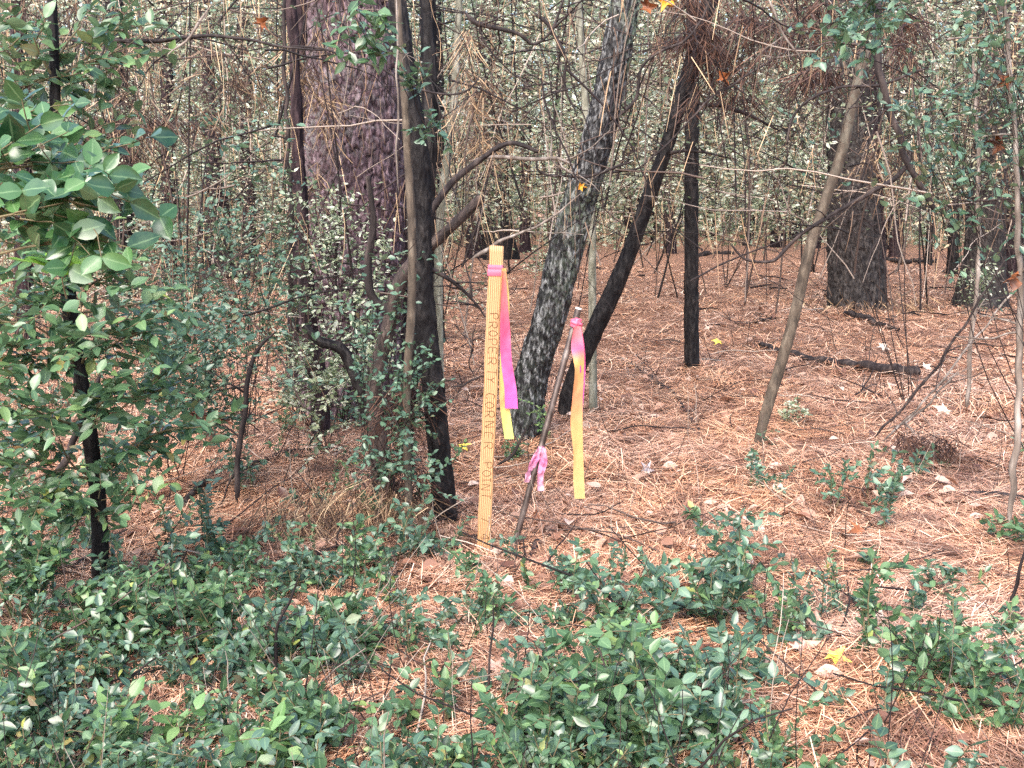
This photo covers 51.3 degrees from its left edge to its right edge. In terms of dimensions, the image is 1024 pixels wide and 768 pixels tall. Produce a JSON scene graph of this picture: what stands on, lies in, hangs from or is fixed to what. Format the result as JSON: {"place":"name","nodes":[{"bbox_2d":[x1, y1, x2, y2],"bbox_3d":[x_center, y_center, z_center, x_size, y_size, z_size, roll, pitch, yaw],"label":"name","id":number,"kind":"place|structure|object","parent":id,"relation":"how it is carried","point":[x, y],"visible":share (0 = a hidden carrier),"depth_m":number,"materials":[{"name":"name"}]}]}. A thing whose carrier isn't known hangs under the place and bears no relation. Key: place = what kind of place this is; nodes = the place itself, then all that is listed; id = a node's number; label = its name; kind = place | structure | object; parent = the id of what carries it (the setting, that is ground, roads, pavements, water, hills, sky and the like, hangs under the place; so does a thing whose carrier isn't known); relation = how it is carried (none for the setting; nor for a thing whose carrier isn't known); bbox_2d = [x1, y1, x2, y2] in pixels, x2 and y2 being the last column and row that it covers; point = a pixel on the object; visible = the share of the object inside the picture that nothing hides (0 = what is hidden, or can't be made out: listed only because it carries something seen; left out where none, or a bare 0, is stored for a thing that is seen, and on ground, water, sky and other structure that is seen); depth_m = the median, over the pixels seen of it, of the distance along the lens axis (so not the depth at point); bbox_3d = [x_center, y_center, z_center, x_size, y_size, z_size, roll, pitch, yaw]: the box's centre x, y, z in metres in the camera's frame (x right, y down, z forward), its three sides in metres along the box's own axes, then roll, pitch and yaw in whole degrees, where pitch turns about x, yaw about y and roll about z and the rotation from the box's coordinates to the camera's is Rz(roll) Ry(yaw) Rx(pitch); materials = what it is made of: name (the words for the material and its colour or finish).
{"place":"outdoors","nodes":[
{"label":"outdoors","id":0,"kind":"place"},
{"bbox_2d":[322,0,406,74],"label":"leafy spray","id":1,"kind":"object","parent":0,"point":[369,39],"visible":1,"depth_m":2.13,"materials":[{"name":"green plant"}]},
{"bbox_2d":[0,210,1023,767],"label":"ground","id":2,"kind":"structure","parent":0,"point":[678,256],"depth_m":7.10,"materials":[{"name":"plant"}]},
{"bbox_2d":[0,620,55,728],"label":"privet plant","id":3,"kind":"object","parent":2,"relation":"on","point":[33,679],"visible":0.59,"depth_m":1.96,"materials":[{"name":"green plant"}]},
{"bbox_2d":[0,497,78,625],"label":"privet plant","id":4,"kind":"object","parent":2,"relation":"on","point":[52,561],"visible":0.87,"depth_m":2.43,"materials":[{"name":"green plant"}]},
{"bbox_2d":[0,495,89,570],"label":"privet plant","id":5,"kind":"object","parent":2,"relation":"on","point":[19,547],"visible":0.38,"depth_m":2.70,"materials":[{"name":"green plant"}]},
{"bbox_2d":[0,68,177,283],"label":"shrub","id":6,"kind":"object","parent":2,"relation":"on","point":[41,202],"visible":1,"depth_m":1.38,"materials":[{"name":"green plant"}]},
{"bbox_2d":[21,569,192,645],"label":"privet plant","id":7,"kind":"object","parent":2,"relation":"on","point":[86,594],"visible":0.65,"depth_m":2.35,"materials":[{"name":"green plant"}]},
{"bbox_2d":[0,0,247,589],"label":"shrub","id":8,"kind":"object","parent":2,"relation":"on","point":[72,328],"visible":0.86,"depth_m":2.46,"materials":[{"name":"green plant"}]},
{"bbox_2d":[65,0,335,142],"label":"dead branch","id":9,"kind":"object","parent":8,"relation":"attached to","point":[177,39],"visible":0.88,"depth_m":2.69,"materials":[{"name":"wood"}]},
{"bbox_2d":[83,676,223,758],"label":"seedling","id":10,"kind":"object","parent":2,"relation":"on","point":[170,730],"visible":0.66,"depth_m":1.85,"materials":[{"name":"green plant"}]},
{"bbox_2d":[159,0,177,286],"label":"background tree","id":11,"kind":"object","parent":2,"relation":"on","point":[170,88],"visible":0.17,"depth_m":12.15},
{"bbox_2d":[116,555,248,635],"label":"privet plant","id":12,"kind":"object","parent":2,"relation":"on","point":[178,581],"visible":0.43,"depth_m":2.47,"materials":[{"name":"green plant"}]},
{"bbox_2d":[95,245,278,481],"bbox_3d":[-1.036,-0.013,3.366,0.519,0.851,0.611,0,10,0],"label":"shrub","id":13,"kind":"object","parent":2,"relation":"on","point":[204,380],"visible":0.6,"depth_m":3.35,"materials":[{"name":"green plant"}]},
{"bbox_2d":[147,560,270,645],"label":"privet plant","id":14,"kind":"object","parent":2,"relation":"on","point":[223,602],"visible":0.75,"depth_m":2.30,"materials":[{"name":"green plant"}]},
{"bbox_2d":[196,0,235,269],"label":"background tree","id":15,"kind":"object","parent":2,"relation":"on","point":[207,169],"visible":0.21,"depth_m":14.61,"materials":[{"name":"plant"}]},
{"bbox_2d":[116,186,331,439],"bbox_3d":[-1.078,-0.190,3.915,0.855,1.052,0.700,0,10,0],"label":"shrub","id":16,"kind":"object","parent":2,"relation":"on","point":[226,230],"visible":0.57,"depth_m":3.91,"materials":[{"name":"green plant"}]},
{"bbox_2d":[170,477,280,561],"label":"privet plant","id":17,"kind":"object","parent":2,"relation":"on","point":[212,544],"visible":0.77,"depth_m":2.88,"materials":[{"name":"green plant"}]},
{"bbox_2d":[0,0,461,497],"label":"understory","id":18,"kind":"object","parent":2,"relation":"on","point":[288,382],"visible":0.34,"depth_m":3.55,"materials":[{"name":"green plant"}]},
{"bbox_2d":[194,330,277,511],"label":"bare stem","id":19,"kind":"object","parent":2,"relation":"on","point":[240,436],"visible":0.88,"depth_m":3.31,"materials":[{"name":"brown plant"}]},
{"bbox_2d":[195,700,317,767],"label":"seedling","id":20,"kind":"object","parent":2,"relation":"on","point":[274,725],"visible":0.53,"depth_m":1.77,"materials":[{"name":"green plant"}]},
{"bbox_2d":[256,538,335,597],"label":"privet plant","id":21,"kind":"object","parent":2,"relation":"on","point":[284,565],"visible":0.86,"depth_m":2.67,"materials":[{"name":"green plant"}]},
{"bbox_2d":[285,0,307,389],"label":"background tree","id":22,"kind":"object","parent":2,"relation":"on","point":[300,12],"visible":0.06,"depth_m":5.46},
{"bbox_2d":[285,0,330,441],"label":"background tree","id":23,"kind":"object","parent":2,"relation":"on","point":[296,109],"visible":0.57,"depth_m":4.31,"materials":[{"name":"wood"}]},
{"bbox_2d":[201,0,320,339],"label":"vine stem","id":24,"kind":"object","parent":23,"relation":"hanging from","point":[290,173],"visible":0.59,"depth_m":4.10,"materials":[{"name":"brown plant"}]},
{"bbox_2d":[260,22,367,230],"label":"needle clump","id":25,"kind":"object","parent":23,"relation":"hanging from","point":[310,77],"visible":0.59,"depth_m":4.37,"materials":[{"name":"plant"}]},
{"bbox_2d":[230,275,398,472],"bbox_3d":[-0.628,-0.026,3.829,0.598,0.750,0.781,3,10,17],"label":"shrub","id":26,"kind":"object","parent":2,"relation":"on","point":[330,372],"visible":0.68,"depth_m":3.69,"materials":[{"name":"green plant"}]},
{"bbox_2d":[255,583,375,639],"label":"privet plant","id":27,"kind":"object","parent":2,"relation":"on","point":[352,602],"visible":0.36,"depth_m":2.35,"materials":[{"name":"green plant"}]},
{"bbox_2d":[265,656,366,758],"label":"privet plant","id":28,"kind":"object","parent":2,"relation":"on","point":[303,710],"visible":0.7,"depth_m":1.83,"materials":[{"name":"green plant"}]},
{"bbox_2d":[234,168,442,423],"bbox_3d":[-0.597,-0.241,4.139,0.702,1.174,0.889,4,10,22],"label":"shrub","id":29,"kind":"object","parent":2,"relation":"on","point":[328,239],"visible":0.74,"depth_m":3.96,"materials":[{"name":"green plant"}]},
{"bbox_2d":[216,476,477,552],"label":"needle clump","id":30,"kind":"object","parent":2,"relation":"on","point":[317,509],"visible":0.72,"depth_m":3.06,"materials":[{"name":"plant"}]},
{"bbox_2d":[296,0,405,424],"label":"pine tree","id":31,"kind":"object","parent":2,"relation":"on","point":[376,99],"visible":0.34,"depth_m":4.63,"materials":[{"name":"brown plant"}]},
{"bbox_2d":[300,281,463,504],"bbox_3d":[-0.385,0.107,3.018,0.407,0.782,0.548,-6,11,-30],"label":"shrub","id":32,"kind":"object","parent":2,"relation":"on","point":[403,433],"visible":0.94,"depth_m":3.01,"materials":[{"name":"green plant"}]},
{"bbox_2d":[348,494,446,566],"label":"privet plant","id":33,"kind":"object","parent":2,"relation":"on","point":[404,548],"visible":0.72,"depth_m":2.85,"materials":[{"name":"green plant"}]},
{"bbox_2d":[352,658,442,747],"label":"seedling","id":34,"kind":"object","parent":2,"relation":"on","point":[397,704],"visible":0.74,"depth_m":1.94,"materials":[{"name":"green plant"}]},
{"bbox_2d":[394,0,416,535],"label":"vine stem","id":35,"kind":"object","parent":2,"relation":"on","point":[412,264],"visible":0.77,"depth_m":2.97,"materials":[{"name":"brown plant"}]},
{"bbox_2d":[291,2,482,129],"bbox_3d":[-0.318,-0.838,2.841,0.478,0.327,0.347,4,10,21],"label":"dead branch","id":36,"kind":"object","parent":35,"relation":"attached to","point":[388,72],"visible":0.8,"depth_m":2.80,"materials":[{"name":"wood"}]},
{"bbox_2d":[393,45,452,153],"bbox_3d":[-0.231,-0.738,2.795,0.143,0.261,0.275,0,10,0],"label":"leafy spray","id":37,"kind":"object","parent":36,"relation":"attached to","point":[406,82],"visible":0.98,"depth_m":2.75,"materials":[{"name":"green plant"}]},
{"bbox_2d":[349,380,464,521],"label":"needle clump","id":38,"kind":"object","parent":2,"relation":"on","point":[379,412],"visible":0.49,"depth_m":3.11,"materials":[{"name":"plant"}]},
{"bbox_2d":[399,0,437,456],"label":"background tree","id":39,"kind":"object","parent":2,"relation":"on","point":[428,31],"visible":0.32,"depth_m":3.75,"materials":[{"name":"black plant"}]},
{"bbox_2d":[302,141,538,500],"bbox_3d":[-0.292,-0.150,3.389,0.752,1.216,0.091,0,10,0],"label":"forked trunk","id":40,"kind":"object","parent":2,"relation":"on","point":[342,350],"visible":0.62,"depth_m":3.35,"materials":[{"name":"brown plant"}]},
{"bbox_2d":[419,0,446,342],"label":"background tree","id":41,"kind":"object","parent":2,"relation":"on","point":[441,87],"visible":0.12,"depth_m":7.23,"materials":[{"name":"black plant"}]},
{"bbox_2d":[388,0,484,523],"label":"burnt tree","id":42,"kind":"object","parent":2,"relation":"on","point":[425,322],"visible":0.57,"depth_m":3.18,"materials":[{"name":"black plant"}]},
{"bbox_2d":[434,0,461,376],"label":"sapling","id":43,"kind":"object","parent":2,"relation":"on","point":[438,290],"visible":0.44,"depth_m":5.11,"materials":[{"name":"brown plant"}]},
{"bbox_2d":[477,245,503,552],"bbox_3d":[-0.064,0.105,2.962,0.083,0.971,0.015,0,10,0],"label":"survey stake","id":44,"kind":"object","parent":2,"relation":"on","point":[490,392],"visible":0.94,"depth_m":2.94,"materials":[{"name":"yellow wood"}]},
{"bbox_2d":[487,264,517,438],"bbox_3d":[-0.025,-0.086,2.921,0.084,0.483,0.037,0,10,0],"label":"flagging tape","id":45,"kind":"object","parent":44,"relation":"attached to","point":[508,393],"visible":1,"depth_m":2.91,"materials":[{"name":"plastic"}]},
{"bbox_2d":[481,0,519,259],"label":"background tree","id":46,"kind":"object","parent":2,"relation":"on","point":[514,254],"visible":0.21,"depth_m":17.59,"materials":[{"name":"black plant"}]},
{"bbox_2d":[0,306,1023,767],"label":"dry stalks","id":47,"kind":"object","parent":2,"relation":"on","point":[540,612],"visible":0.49,"depth_m":2.12,"materials":[{"name":"plant"}]},
{"bbox_2d":[0,332,1023,767],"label":"ground cover","id":48,"kind":"object","parent":2,"relation":"on","point":[506,748],"visible":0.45,"depth_m":2.02,"materials":[{"name":"green plant"}]},
{"bbox_2d":[0,0,1023,408],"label":"twig thicket","id":49,"kind":"object","parent":2,"relation":"on","point":[542,132],"visible":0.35,"depth_m":4.89,"materials":[{"name":"wood"}]},
{"bbox_2d":[69,105,214,185],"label":"needle clump","id":50,"kind":"object","parent":49,"relation":"attached to","point":[149,124],"visible":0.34,"depth_m":4.88,"materials":[{"name":"plant"}]},
{"bbox_2d":[147,31,288,158],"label":"needle clump","id":51,"kind":"object","parent":49,"relation":"hanging from","point":[236,87],"visible":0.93,"depth_m":3.47,"materials":[{"name":"plant"}]},
{"bbox_2d":[437,65,520,179],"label":"needle clump","id":52,"kind":"object","parent":49,"relation":"hanging from","point":[473,105],"visible":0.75,"depth_m":3.90,"materials":[{"name":"plant"}]},
{"bbox_2d":[464,0,657,91],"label":"dead branch","id":53,"kind":"object","parent":49,"relation":"attached to","point":[471,19],"visible":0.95,"depth_m":3.36,"materials":[{"name":"wood"}]},
{"bbox_2d":[435,30,501,154],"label":"needle clump","id":54,"kind":"object","parent":53,"relation":"hanging from","point":[471,39],"visible":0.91,"depth_m":3.48,"materials":[{"name":"plant"}]},
{"bbox_2d":[590,0,711,129],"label":"dead branch","id":55,"kind":"object","parent":49,"relation":"attached to","point":[631,104],"visible":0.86,"depth_m":4.14,"materials":[{"name":"wood"}]},
{"bbox_2d":[635,0,751,85],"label":"needle clump","id":56,"kind":"object","parent":55,"relation":"hanging from","point":[701,32],"visible":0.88,"depth_m":4.21,"materials":[{"name":"plant"}]},
{"bbox_2d":[608,26,836,184],"bbox_3d":[0.899,-1.144,4.136,0.913,0.724,0.573,5,11,25],"label":"dead branch","id":57,"kind":"object","parent":49,"relation":"attached to","point":[694,115],"visible":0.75,"depth_m":4.08,"materials":[{"name":"wood"}]},
{"bbox_2d":[668,8,804,127],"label":"needle clump","id":58,"kind":"object","parent":57,"relation":"hanging from","point":[724,94],"visible":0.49,"depth_m":4.36,"materials":[{"name":"plant"}]},
{"bbox_2d":[696,0,869,120],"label":"needle clump","id":59,"kind":"object","parent":57,"relation":"hanging from","point":[820,78],"visible":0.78,"depth_m":4.09,"materials":[{"name":"plant"}]},
{"bbox_2d":[729,119,925,263],"bbox_3d":[1.122,-0.671,3.698,0.694,0.509,0.192,-1,10,-8],"label":"arched branch","id":60,"kind":"object","parent":49,"relation":"attached to","point":[838,210],"visible":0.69,"depth_m":3.74,"materials":[{"name":"brown plant"}]},
{"bbox_2d":[854,1,952,214],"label":"dead branch","id":61,"kind":"object","parent":49,"relation":"hanging from","point":[881,80],"visible":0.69,"depth_m":3.50,"materials":[{"name":"wood"}]},
{"bbox_2d":[0,0,1023,368],"bbox_3d":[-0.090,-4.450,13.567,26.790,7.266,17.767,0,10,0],"label":"thicket foliage","id":62,"kind":"object","parent":2,"relation":"on","point":[508,38],"visible":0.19,"depth_m":9.44,"materials":[{"name":"plant"}]},
{"bbox_2d":[0,0,1023,492],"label":"draped needles","id":63,"kind":"object","parent":2,"relation":"on","point":[462,238],"visible":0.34,"depth_m":4.05,"materials":[{"name":"plant"}]},
{"bbox_2d":[0,0,158,91],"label":"needle clump","id":64,"kind":"object","parent":63,"relation":"on","point":[68,14],"visible":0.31,"depth_m":3.28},
{"bbox_2d":[83,29,180,171],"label":"needle clump","id":65,"kind":"object","parent":63,"relation":"on","point":[131,97],"visible":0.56,"depth_m":3.10,"materials":[{"name":"plant"}]},
{"bbox_2d":[853,12,945,95],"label":"needle clump","id":66,"kind":"object","parent":63,"relation":"attached to","point":[906,26],"visible":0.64,"depth_m":4.60,"materials":[{"name":"plant"}]},
{"bbox_2d":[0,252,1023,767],"bbox_3d":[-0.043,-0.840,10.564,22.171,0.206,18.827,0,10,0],"label":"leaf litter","id":67,"kind":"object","parent":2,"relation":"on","point":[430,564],"visible":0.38,"depth_m":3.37,"materials":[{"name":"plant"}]},
{"bbox_2d":[0,263,1023,767],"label":"twig litter","id":68,"kind":"object","parent":2,"relation":"on","point":[862,385],"visible":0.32,"depth_m":2.97,"materials":[{"name":"wood"}]},
{"bbox_2d":[0,0,1023,250],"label":"woods","id":69,"kind":"object","parent":2,"relation":"on","point":[710,212],"visible":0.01,"depth_m":27.45,"materials":[{"name":"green plant"}]},
{"bbox_2d":[54,298,1011,604],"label":"banked needles","id":70,"kind":"object","parent":2,"relation":"on","point":[600,390],"visible":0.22,"depth_m":4.07,"materials":[{"name":"brown plant"}]},
{"bbox_2d":[511,307,581,548],"bbox_3d":[0.090,0.152,3.026,0.235,0.735,0.019,-4,11,-24],"label":"steel rod","id":71,"kind":"object","parent":2,"relation":"on","point":[551,409],"visible":0.84,"depth_m":3.02,"materials":[{"name":"metal"}]},
{"bbox_2d":[570,318,585,498],"bbox_3d":[0.185,0.070,3.034,0.048,0.522,0.042,0,10,0],"label":"flagging tape","id":72,"kind":"object","parent":71,"relation":"hanging from","point":[577,347],"visible":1,"depth_m":3.02,"materials":[{"name":"plastic"}]},
{"bbox_2d":[489,641,635,748],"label":"privet plant","id":73,"kind":"object","parent":2,"relation":"on","point":[548,688],"visible":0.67,"depth_m":1.83,"materials":[{"name":"green plant"}]},
{"bbox_2d":[502,0,639,440],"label":"leaning tree","id":74,"kind":"object","parent":2,"relation":"on","point":[542,339],"visible":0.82,"depth_m":4.37,"materials":[{"name":"grey plant"}]},
{"bbox_2d":[575,0,596,410],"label":"sapling","id":75,"kind":"object","parent":2,"relation":"on","point":[591,307],"visible":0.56,"depth_m":5.06,"materials":[{"name":"grey plant"}]},
{"bbox_2d":[555,540,690,629],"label":"privet plant","id":76,"kind":"object","parent":2,"relation":"on","point":[619,593],"visible":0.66,"depth_m":2.38,"materials":[{"name":"green plant"}]},
{"bbox_2d":[544,622,746,766],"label":"privet plant","id":77,"kind":"object","parent":2,"relation":"on","point":[666,699],"visible":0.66,"depth_m":1.84,"materials":[{"name":"green plant"}]},
{"bbox_2d":[557,0,736,419],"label":"leaning tree","id":78,"kind":"object","parent":2,"relation":"on","point":[600,317],"visible":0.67,"depth_m":4.84,"materials":[{"name":"black plant"}]},
{"bbox_2d":[684,0,699,370],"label":"burnt tree","id":79,"kind":"object","parent":2,"relation":"on","point":[691,322],"visible":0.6,"depth_m":6.08,"materials":[{"name":"black plant"}]},
{"bbox_2d":[640,534,781,625],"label":"privet plant","id":80,"kind":"object","parent":2,"relation":"on","point":[718,589],"visible":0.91,"depth_m":2.45,"materials":[{"name":"green plant"}]},
{"bbox_2d":[651,622,798,725],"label":"privet plant","id":81,"kind":"object","parent":2,"relation":"on","point":[711,675],"visible":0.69,"depth_m":1.95,"materials":[{"name":"green plant"}]},
{"bbox_2d":[693,508,782,594],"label":"privet plant","id":82,"kind":"object","parent":2,"relation":"on","point":[735,536],"visible":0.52,"depth_m":2.65,"materials":[{"name":"green plant"}]},
{"bbox_2d":[673,120,818,286],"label":"shrub","id":83,"kind":"object","parent":2,"relation":"on","point":[737,266],"visible":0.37,"depth_m":11.84,"materials":[{"name":"green plant"}]},
{"bbox_2d":[693,611,801,686],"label":"seedling","id":84,"kind":"object","parent":2,"relation":"on","point":[716,635],"visible":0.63,"depth_m":2.12,"materials":[{"name":"green plant"}]},
{"bbox_2d":[753,50,869,450],"bbox_3d":[1.132,-0.456,4.081,0.383,1.585,0.046,0,10,0],"label":"sapling","id":85,"kind":"object","parent":2,"relation":"on","point":[800,292],"visible":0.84,"depth_m":4.07,"materials":[{"name":"brown plant"}]},
{"bbox_2d":[768,68,926,214],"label":"dead branch","id":86,"kind":"object","parent":85,"relation":"attached to","point":[831,90],"visible":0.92,"depth_m":3.87,"materials":[{"name":"brown plant"}]},
{"bbox_2d":[759,342,923,378],"bbox_3d":[1.874,-0.071,6.367,0.210,0.230,1.320,-6,11,-32],"label":"fallen log","id":87,"kind":"object","parent":2,"relation":"on","point":[885,368],"visible":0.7,"depth_m":6.12,"materials":[{"name":"wood"}]},
{"bbox_2d":[825,1,888,313],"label":"pine tree","id":88,"kind":"object","parent":2,"relation":"on","point":[849,285],"visible":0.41,"depth_m":9.13,"materials":[{"name":"brown plant"}]},
{"bbox_2d":[715,0,1023,402],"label":"shrub","id":89,"kind":"object","parent":2,"relation":"on","point":[948,79],"visible":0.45,"depth_m":4.85,"materials":[{"name":"green plant"}]},
{"bbox_2d":[783,275,970,316],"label":"needle clump","id":90,"kind":"object","parent":2,"relation":"on","point":[869,308],"visible":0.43,"depth_m":8.88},
{"bbox_2d":[852,548,915,650],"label":"privet plant","id":91,"kind":"object","parent":2,"relation":"on","point":[865,593],"visible":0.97,"depth_m":2.25,"materials":[{"name":"green plant"}]},
{"bbox_2d":[864,439,913,498],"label":"privet plant","id":92,"kind":"object","parent":2,"relation":"on","point":[896,476],"visible":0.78,"depth_m":3.39,"materials":[{"name":"green plant"}]},
{"bbox_2d":[874,428,1004,471],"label":"needle clump","id":93,"kind":"object","parent":2,"relation":"on","point":[939,455],"visible":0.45,"depth_m":3.84,"materials":[{"name":"plant"}]},
{"bbox_2d":[874,256,1007,437],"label":"leaning twig","id":94,"kind":"object","parent":2,"relation":"on","point":[942,359],"visible":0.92,"depth_m":4.03,"materials":[{"name":"wood"}]},
{"bbox_2d":[867,0,1023,448],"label":"shrub","id":95,"kind":"object","parent":2,"relation":"on","point":[907,110],"visible":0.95,"depth_m":2.94,"materials":[{"name":"green plant"}]},
{"bbox_2d":[787,0,923,79],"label":"leafy spray","id":96,"kind":"object","parent":95,"relation":"attached to","point":[843,32],"visible":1,"depth_m":2.74,"materials":[{"name":"green plant"}]},
{"bbox_2d":[903,565,1023,687],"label":"privet plant","id":97,"kind":"object","parent":2,"relation":"on","point":[956,634],"visible":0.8,"depth_m":2.06,"materials":[{"name":"green plant"}]},
{"bbox_2d":[948,55,989,408],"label":"bare stem","id":98,"kind":"object","parent":2,"relation":"on","point":[969,350],"visible":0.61,"depth_m":4.59,"materials":[{"name":"brown plant"}]},
{"bbox_2d":[916,621,1023,730],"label":"seedling","id":99,"kind":"object","parent":2,"relation":"on","point":[1010,717],"visible":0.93,"depth_m":1.92,"materials":[{"name":"green plant"}]},
{"bbox_2d":[951,0,1011,308],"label":"pine tree","id":100,"kind":"object","parent":2,"relation":"on","point":[1000,238],"visible":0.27,"depth_m":9.95,"materials":[{"name":"brown plant"}]},
{"bbox_2d":[943,5,1023,522],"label":"bare stem","id":101,"kind":"object","parent":2,"relation":"on","point":[1015,454],"visible":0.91,"depth_m":3.01,"materials":[{"name":"brown plant"}]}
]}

